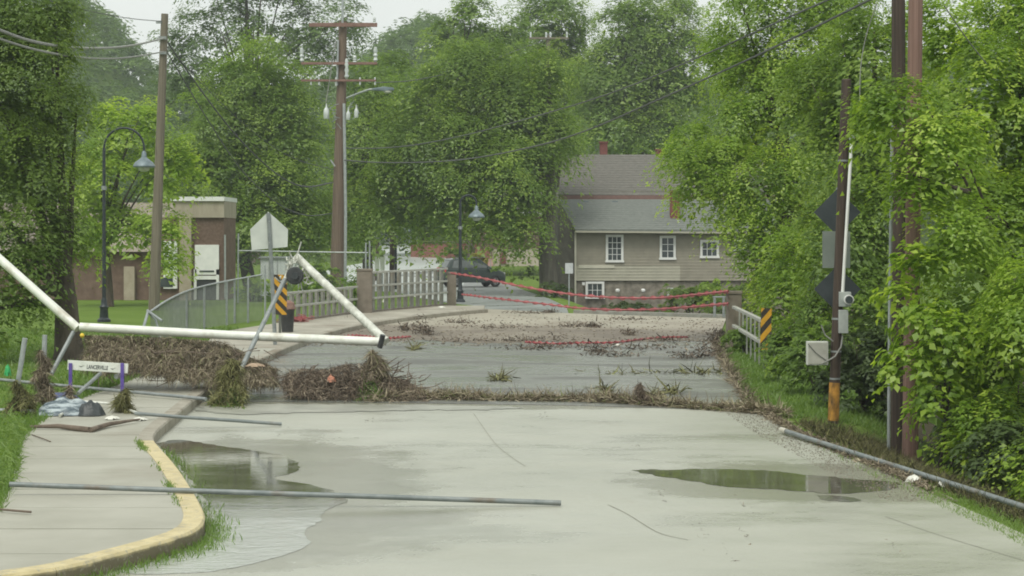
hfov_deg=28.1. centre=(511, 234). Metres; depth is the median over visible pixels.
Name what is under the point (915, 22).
utility pole
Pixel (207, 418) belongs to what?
pipe
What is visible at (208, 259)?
panel
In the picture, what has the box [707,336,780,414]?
edge straw
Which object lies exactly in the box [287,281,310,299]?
shrub
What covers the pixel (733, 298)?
pillar
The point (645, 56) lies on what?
oak tree
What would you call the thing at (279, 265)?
shed
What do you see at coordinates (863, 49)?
overhead wire
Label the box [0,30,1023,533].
ground
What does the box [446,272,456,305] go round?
pillar
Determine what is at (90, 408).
bag
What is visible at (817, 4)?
overhead wire
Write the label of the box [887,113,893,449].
conduit pipe
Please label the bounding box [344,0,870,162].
overhead wire
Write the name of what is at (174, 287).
window frame
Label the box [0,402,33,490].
flattened weeds
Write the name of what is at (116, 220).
young tree
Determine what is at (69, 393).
straw clump
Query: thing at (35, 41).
overhead wire
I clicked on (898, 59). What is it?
utility pole
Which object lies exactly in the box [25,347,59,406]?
straw clump
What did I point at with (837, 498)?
puddle
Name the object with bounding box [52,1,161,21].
overhead wire
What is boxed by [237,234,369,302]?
chain fence
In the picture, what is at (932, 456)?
bush
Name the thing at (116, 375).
pipe
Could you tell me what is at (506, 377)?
road debris
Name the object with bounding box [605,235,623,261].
window frame
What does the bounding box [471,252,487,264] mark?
shrub
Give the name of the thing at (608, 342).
tape
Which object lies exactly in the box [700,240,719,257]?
window frame
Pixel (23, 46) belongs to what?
overhead wire
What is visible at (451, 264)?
parked car
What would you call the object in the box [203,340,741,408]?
asphalt road
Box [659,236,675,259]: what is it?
window frame
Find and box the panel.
[195,245,218,274]
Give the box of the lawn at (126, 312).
[0,291,484,503]
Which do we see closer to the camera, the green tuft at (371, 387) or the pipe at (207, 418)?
the pipe at (207, 418)
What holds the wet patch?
on the road at (613, 514)
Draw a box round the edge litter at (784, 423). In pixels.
[758,410,945,494]
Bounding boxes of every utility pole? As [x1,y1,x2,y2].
[148,13,167,309]
[300,0,393,294]
[529,32,568,91]
[891,0,905,454]
[902,0,922,460]
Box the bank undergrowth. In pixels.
[794,415,1023,525]
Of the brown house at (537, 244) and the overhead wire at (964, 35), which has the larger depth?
the brown house at (537, 244)
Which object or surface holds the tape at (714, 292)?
attached to the pillar at (733, 298)
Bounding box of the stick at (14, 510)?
[0,508,31,512]
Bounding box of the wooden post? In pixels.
[389,227,394,290]
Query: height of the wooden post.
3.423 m
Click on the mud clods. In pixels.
(548, 331)
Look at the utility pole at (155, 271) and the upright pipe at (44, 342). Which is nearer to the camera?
the upright pipe at (44, 342)
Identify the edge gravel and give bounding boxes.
[727,412,955,500]
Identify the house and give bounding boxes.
[480,190,558,248]
[556,141,783,314]
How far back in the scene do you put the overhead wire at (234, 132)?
81.66 m
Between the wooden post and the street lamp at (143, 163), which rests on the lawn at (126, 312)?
the street lamp at (143, 163)
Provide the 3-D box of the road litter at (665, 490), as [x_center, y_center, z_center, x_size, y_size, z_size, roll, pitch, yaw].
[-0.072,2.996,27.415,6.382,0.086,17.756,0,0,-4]
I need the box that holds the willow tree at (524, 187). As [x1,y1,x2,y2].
[347,33,596,297]
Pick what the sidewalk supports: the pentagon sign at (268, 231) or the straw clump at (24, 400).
the pentagon sign at (268, 231)
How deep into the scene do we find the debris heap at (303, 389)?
37.28 m
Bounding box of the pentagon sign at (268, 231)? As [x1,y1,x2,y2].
[250,212,287,344]
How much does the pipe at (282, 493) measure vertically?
0.293 m
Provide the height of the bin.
0.930 m
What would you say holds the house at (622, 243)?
on the ground at (524, 280)
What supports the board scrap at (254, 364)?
on the draped debris at (111, 345)
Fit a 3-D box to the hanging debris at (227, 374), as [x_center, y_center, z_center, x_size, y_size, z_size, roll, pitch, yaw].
[-5.030,2.725,36.336,1.000,1.168,2.682,0,0,-8]
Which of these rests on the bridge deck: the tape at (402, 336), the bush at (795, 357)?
the tape at (402, 336)
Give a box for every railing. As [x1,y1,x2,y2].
[277,286,357,322]
[373,268,447,311]
[712,296,725,316]
[732,306,763,364]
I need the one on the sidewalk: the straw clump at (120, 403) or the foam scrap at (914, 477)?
the straw clump at (120, 403)
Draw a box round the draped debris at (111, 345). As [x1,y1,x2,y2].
[75,333,282,396]
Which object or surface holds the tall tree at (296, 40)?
on the ground at (524, 280)
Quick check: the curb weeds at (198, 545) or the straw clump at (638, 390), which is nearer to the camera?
the curb weeds at (198, 545)
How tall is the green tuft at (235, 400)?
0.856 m
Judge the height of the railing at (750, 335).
1.238 m
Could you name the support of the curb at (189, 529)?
on the asphalt road at (555, 366)
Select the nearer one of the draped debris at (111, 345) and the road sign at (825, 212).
the road sign at (825, 212)
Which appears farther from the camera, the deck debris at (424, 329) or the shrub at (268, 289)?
the shrub at (268, 289)
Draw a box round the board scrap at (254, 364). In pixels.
[246,363,264,366]
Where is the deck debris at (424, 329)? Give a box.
[362,307,734,359]
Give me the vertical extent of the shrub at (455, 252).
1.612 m
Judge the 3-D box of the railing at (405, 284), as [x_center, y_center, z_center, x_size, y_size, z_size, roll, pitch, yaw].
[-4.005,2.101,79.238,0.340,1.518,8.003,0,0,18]
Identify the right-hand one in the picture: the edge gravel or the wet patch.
the edge gravel
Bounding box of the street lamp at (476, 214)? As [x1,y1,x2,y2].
[456,194,484,301]
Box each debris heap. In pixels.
[276,354,436,402]
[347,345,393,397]
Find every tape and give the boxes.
[344,334,410,338]
[450,272,728,299]
[461,293,728,311]
[525,335,687,344]
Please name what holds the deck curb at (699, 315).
on the bridge deck
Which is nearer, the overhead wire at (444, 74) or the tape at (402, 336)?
the tape at (402, 336)
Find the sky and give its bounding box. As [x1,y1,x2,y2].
[20,0,1007,113]
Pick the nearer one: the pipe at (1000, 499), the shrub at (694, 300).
the pipe at (1000, 499)
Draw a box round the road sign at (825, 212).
[814,188,860,413]
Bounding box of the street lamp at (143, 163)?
[97,127,154,321]
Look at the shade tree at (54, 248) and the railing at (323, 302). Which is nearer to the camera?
the shade tree at (54, 248)
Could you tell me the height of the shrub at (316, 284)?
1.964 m
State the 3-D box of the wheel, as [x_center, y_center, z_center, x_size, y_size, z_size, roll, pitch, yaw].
[-4.139,0.783,39.040,0.340,0.335,0.160,0,0,0]
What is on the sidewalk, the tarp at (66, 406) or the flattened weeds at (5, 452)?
the tarp at (66, 406)
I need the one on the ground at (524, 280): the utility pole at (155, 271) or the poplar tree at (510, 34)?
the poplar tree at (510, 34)
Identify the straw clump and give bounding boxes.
[0,378,39,416]
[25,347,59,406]
[57,380,79,401]
[104,388,140,414]
[630,381,653,406]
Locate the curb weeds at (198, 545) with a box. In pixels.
[61,442,242,575]
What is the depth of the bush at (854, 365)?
35.58 m
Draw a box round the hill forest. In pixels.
[0,0,1023,246]
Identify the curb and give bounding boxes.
[0,309,487,575]
[573,310,725,317]
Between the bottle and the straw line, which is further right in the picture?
the straw line
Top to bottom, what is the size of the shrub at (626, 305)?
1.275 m
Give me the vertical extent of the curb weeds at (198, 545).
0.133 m
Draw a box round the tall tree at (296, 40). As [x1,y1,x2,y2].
[146,0,381,263]
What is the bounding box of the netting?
[276,314,314,321]
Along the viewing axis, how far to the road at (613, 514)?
22.77 m
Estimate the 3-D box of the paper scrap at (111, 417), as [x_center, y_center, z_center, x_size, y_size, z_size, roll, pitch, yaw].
[-6.174,2.817,31.610,0.242,0.047,0.300,0,0,0]
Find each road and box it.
[103,401,1023,575]
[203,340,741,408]
[307,271,567,312]
[326,232,445,279]
[375,274,463,300]
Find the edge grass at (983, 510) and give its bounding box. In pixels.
[800,434,1023,542]
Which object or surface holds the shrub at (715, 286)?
on the ground at (524, 280)
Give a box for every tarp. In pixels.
[39,397,86,415]
[55,392,79,398]
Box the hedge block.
[518,265,537,280]
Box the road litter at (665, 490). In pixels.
[278,404,900,560]
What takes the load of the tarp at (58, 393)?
on the sidewalk
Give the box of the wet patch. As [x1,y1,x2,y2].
[196,403,520,414]
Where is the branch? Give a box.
[30,418,139,432]
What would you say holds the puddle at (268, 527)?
on the road at (613, 514)
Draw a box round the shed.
[259,256,297,295]
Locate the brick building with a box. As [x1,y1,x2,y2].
[0,197,236,299]
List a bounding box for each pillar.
[356,269,372,312]
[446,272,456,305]
[725,291,742,347]
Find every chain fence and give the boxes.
[143,266,265,338]
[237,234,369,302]
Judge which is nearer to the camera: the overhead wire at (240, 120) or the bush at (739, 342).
the bush at (739, 342)
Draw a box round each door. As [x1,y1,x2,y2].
[480,249,491,263]
[500,253,505,263]
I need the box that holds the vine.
[866,240,997,472]
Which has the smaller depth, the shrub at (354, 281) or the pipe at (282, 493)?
the pipe at (282, 493)
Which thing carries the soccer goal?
on the lawn at (126, 312)
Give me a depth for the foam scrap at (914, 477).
24.72 m
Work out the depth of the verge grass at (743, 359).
37.85 m
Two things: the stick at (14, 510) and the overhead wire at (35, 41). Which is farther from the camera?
the overhead wire at (35, 41)
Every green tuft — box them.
[207,376,249,408]
[355,378,384,401]
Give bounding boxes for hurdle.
[58,360,145,416]
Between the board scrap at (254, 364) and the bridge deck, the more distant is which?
the bridge deck
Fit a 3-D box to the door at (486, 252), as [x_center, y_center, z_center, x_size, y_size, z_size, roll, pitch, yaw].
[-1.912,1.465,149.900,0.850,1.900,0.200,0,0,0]
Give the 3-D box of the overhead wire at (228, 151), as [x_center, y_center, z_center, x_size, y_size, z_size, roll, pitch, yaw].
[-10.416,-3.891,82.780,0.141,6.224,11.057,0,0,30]
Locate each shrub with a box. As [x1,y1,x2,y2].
[230,275,270,301]
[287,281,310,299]
[293,262,348,301]
[338,269,356,307]
[436,245,466,263]
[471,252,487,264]
[535,279,574,298]
[601,301,658,311]
[657,283,720,312]
[692,278,723,313]
[695,282,772,322]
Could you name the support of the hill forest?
on the ground at (524, 280)
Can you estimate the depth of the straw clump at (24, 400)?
32.50 m
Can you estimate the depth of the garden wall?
167.21 m
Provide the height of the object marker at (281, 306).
1.760 m
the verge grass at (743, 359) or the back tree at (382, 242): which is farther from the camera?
the back tree at (382, 242)
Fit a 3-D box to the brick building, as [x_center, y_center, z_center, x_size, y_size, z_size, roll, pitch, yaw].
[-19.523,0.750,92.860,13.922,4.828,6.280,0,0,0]
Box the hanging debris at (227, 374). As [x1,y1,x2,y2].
[200,357,256,408]
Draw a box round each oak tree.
[484,0,608,198]
[545,0,732,154]
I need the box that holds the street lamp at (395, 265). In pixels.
[394,214,411,288]
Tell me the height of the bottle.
0.232 m
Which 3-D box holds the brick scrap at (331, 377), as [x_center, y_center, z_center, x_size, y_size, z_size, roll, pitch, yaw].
[-3.293,2.612,37.300,0.187,0.144,0.150,0,0,0]
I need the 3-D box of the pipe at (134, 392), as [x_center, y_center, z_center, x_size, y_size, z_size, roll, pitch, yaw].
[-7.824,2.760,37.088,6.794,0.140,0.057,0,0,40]
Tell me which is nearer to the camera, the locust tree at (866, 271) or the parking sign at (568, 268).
the locust tree at (866, 271)
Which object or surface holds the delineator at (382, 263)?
on the lawn at (126, 312)
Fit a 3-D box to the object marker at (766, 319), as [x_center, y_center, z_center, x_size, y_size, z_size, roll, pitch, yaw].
[5.652,2.338,45.636,0.266,1.405,0.078,0,0,0]
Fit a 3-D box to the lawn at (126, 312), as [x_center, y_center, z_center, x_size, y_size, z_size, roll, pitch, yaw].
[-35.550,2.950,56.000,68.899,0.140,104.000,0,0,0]
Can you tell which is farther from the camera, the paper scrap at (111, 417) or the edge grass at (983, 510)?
the paper scrap at (111, 417)
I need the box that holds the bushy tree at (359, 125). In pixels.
[314,48,428,275]
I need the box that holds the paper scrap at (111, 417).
[105,416,119,419]
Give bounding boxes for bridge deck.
[338,309,725,342]
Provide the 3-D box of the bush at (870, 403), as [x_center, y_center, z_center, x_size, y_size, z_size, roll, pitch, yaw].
[6.924,2.606,36.087,2.487,1.992,1.920,0,0,0]
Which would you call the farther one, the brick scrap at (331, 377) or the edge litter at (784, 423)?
the brick scrap at (331, 377)
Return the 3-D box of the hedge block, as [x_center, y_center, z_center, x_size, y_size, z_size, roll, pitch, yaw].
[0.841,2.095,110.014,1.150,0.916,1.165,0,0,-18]
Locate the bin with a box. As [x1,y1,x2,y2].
[281,300,295,331]
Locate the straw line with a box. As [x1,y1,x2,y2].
[359,379,797,418]
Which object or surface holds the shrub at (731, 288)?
on the ground at (524, 280)
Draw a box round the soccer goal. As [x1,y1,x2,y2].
[0,242,388,394]
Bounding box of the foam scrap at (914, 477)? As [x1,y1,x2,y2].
[905,474,921,482]
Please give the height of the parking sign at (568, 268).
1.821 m
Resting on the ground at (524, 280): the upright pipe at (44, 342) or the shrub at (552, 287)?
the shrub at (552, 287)
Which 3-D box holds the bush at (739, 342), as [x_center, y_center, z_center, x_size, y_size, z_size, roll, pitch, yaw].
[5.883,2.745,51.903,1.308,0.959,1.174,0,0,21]
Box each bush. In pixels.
[718,324,760,352]
[754,326,823,381]
[763,319,859,393]
[793,316,887,416]
[840,334,969,423]
[918,375,1023,494]
[949,416,1023,501]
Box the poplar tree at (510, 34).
[412,0,536,256]
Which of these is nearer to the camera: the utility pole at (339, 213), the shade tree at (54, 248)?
the shade tree at (54, 248)
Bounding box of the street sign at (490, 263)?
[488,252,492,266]
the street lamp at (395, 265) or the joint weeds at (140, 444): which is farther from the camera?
the street lamp at (395, 265)
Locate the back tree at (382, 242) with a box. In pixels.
[348,164,532,253]
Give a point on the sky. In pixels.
(384, 11)
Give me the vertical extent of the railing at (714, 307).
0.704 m
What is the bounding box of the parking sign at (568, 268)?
[565,263,572,304]
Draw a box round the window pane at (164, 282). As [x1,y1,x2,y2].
[160,277,172,286]
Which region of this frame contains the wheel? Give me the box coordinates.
[286,267,303,284]
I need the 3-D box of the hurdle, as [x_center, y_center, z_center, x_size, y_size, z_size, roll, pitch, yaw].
[-6.445,2.432,32.518,1.524,0.800,1.394,0,0,0]
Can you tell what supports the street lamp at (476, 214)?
on the road at (500, 291)
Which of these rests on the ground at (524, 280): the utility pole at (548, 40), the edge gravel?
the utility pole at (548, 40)
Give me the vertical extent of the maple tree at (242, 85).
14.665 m
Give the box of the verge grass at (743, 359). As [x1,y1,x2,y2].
[721,336,931,458]
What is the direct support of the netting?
on the sidewalk
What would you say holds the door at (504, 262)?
in the garage
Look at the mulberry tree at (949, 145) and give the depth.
30.14 m
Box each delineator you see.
[375,257,378,290]
[380,257,384,290]
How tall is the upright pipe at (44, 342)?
1.222 m
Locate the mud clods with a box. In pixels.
[307,314,723,345]
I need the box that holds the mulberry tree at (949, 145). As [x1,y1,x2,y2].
[824,0,1023,502]
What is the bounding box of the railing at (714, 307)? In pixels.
[712,296,725,316]
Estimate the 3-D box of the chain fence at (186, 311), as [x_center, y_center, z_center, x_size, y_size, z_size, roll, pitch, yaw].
[-9.101,2.001,61.161,0.803,1.923,15.414,0,0,3]
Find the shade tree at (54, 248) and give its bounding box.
[0,0,121,360]
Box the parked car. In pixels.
[437,257,505,286]
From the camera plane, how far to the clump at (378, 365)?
37.47 m
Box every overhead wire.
[0,29,164,49]
[0,38,163,59]
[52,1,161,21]
[167,41,332,186]
[167,47,332,169]
[167,52,331,215]
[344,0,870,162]
[346,0,828,148]
[376,38,548,82]
[859,3,877,100]
[944,5,986,63]
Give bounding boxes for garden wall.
[411,241,479,258]
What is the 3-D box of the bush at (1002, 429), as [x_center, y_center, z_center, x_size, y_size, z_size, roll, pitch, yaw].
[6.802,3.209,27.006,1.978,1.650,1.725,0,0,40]
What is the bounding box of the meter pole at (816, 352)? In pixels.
[806,79,854,423]
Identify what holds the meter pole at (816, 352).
on the ground at (524, 280)
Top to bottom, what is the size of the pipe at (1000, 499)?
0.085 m
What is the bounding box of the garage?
[480,249,538,265]
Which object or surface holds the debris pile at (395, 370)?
on the debris heap at (303, 389)
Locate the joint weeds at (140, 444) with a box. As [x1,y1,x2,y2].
[134,437,186,507]
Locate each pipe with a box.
[0,378,206,400]
[0,408,33,412]
[9,482,560,505]
[15,338,27,396]
[41,335,46,405]
[114,367,140,378]
[134,412,281,425]
[779,427,1023,509]
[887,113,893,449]
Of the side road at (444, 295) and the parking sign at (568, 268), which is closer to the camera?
the parking sign at (568, 268)
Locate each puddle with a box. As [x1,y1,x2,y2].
[120,440,347,573]
[634,469,902,493]
[817,495,860,501]
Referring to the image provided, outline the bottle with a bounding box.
[4,365,10,375]
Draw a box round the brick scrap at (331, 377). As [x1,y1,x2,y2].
[327,374,335,381]
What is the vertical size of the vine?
3.906 m
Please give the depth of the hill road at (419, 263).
154.47 m
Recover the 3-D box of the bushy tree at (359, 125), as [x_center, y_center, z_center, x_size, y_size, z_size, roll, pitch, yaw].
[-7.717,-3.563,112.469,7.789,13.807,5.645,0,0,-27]
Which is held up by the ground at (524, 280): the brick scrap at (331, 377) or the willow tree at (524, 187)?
the willow tree at (524, 187)
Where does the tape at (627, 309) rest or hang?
attached to the pillar at (733, 298)
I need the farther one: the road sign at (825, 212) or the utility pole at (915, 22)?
the road sign at (825, 212)
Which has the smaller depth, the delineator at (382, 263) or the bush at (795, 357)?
the bush at (795, 357)
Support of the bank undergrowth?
on the ground at (524, 280)
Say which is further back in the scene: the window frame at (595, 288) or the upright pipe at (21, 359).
the window frame at (595, 288)
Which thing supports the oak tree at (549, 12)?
on the ground at (524, 280)
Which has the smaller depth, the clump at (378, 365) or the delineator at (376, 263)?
the clump at (378, 365)
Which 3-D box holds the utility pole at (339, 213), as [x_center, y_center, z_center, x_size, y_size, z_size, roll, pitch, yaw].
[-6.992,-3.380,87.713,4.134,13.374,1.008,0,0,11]
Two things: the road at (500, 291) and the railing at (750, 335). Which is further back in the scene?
the road at (500, 291)
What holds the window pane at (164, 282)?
in the brick building
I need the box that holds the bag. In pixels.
[78,400,105,415]
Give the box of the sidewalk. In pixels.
[0,306,484,569]
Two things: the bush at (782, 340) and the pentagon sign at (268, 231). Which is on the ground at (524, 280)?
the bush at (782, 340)
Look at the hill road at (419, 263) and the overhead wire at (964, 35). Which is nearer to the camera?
the overhead wire at (964, 35)
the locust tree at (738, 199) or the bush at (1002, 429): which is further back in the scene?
the locust tree at (738, 199)
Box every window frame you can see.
[163,241,177,288]
[585,282,604,298]
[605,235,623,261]
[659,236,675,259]
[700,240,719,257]
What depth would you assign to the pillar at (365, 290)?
74.60 m
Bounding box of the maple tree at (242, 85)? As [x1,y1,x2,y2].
[152,26,371,292]
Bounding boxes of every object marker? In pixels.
[274,275,286,332]
[760,308,771,368]
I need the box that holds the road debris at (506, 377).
[404,338,741,398]
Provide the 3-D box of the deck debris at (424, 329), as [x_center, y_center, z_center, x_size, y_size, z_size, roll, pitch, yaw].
[0.011,2.769,64.012,13.433,0.881,30.532,0,0,0]
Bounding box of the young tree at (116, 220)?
[65,95,211,306]
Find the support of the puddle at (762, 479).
on the road at (613, 514)
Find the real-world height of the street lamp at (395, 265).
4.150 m
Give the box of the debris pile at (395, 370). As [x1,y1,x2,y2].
[98,346,444,395]
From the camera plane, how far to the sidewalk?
23.75 m
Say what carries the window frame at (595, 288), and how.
in the house at (622, 243)
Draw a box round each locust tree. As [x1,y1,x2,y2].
[634,0,890,347]
[754,0,953,400]
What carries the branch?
on the sidewalk
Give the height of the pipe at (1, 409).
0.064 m

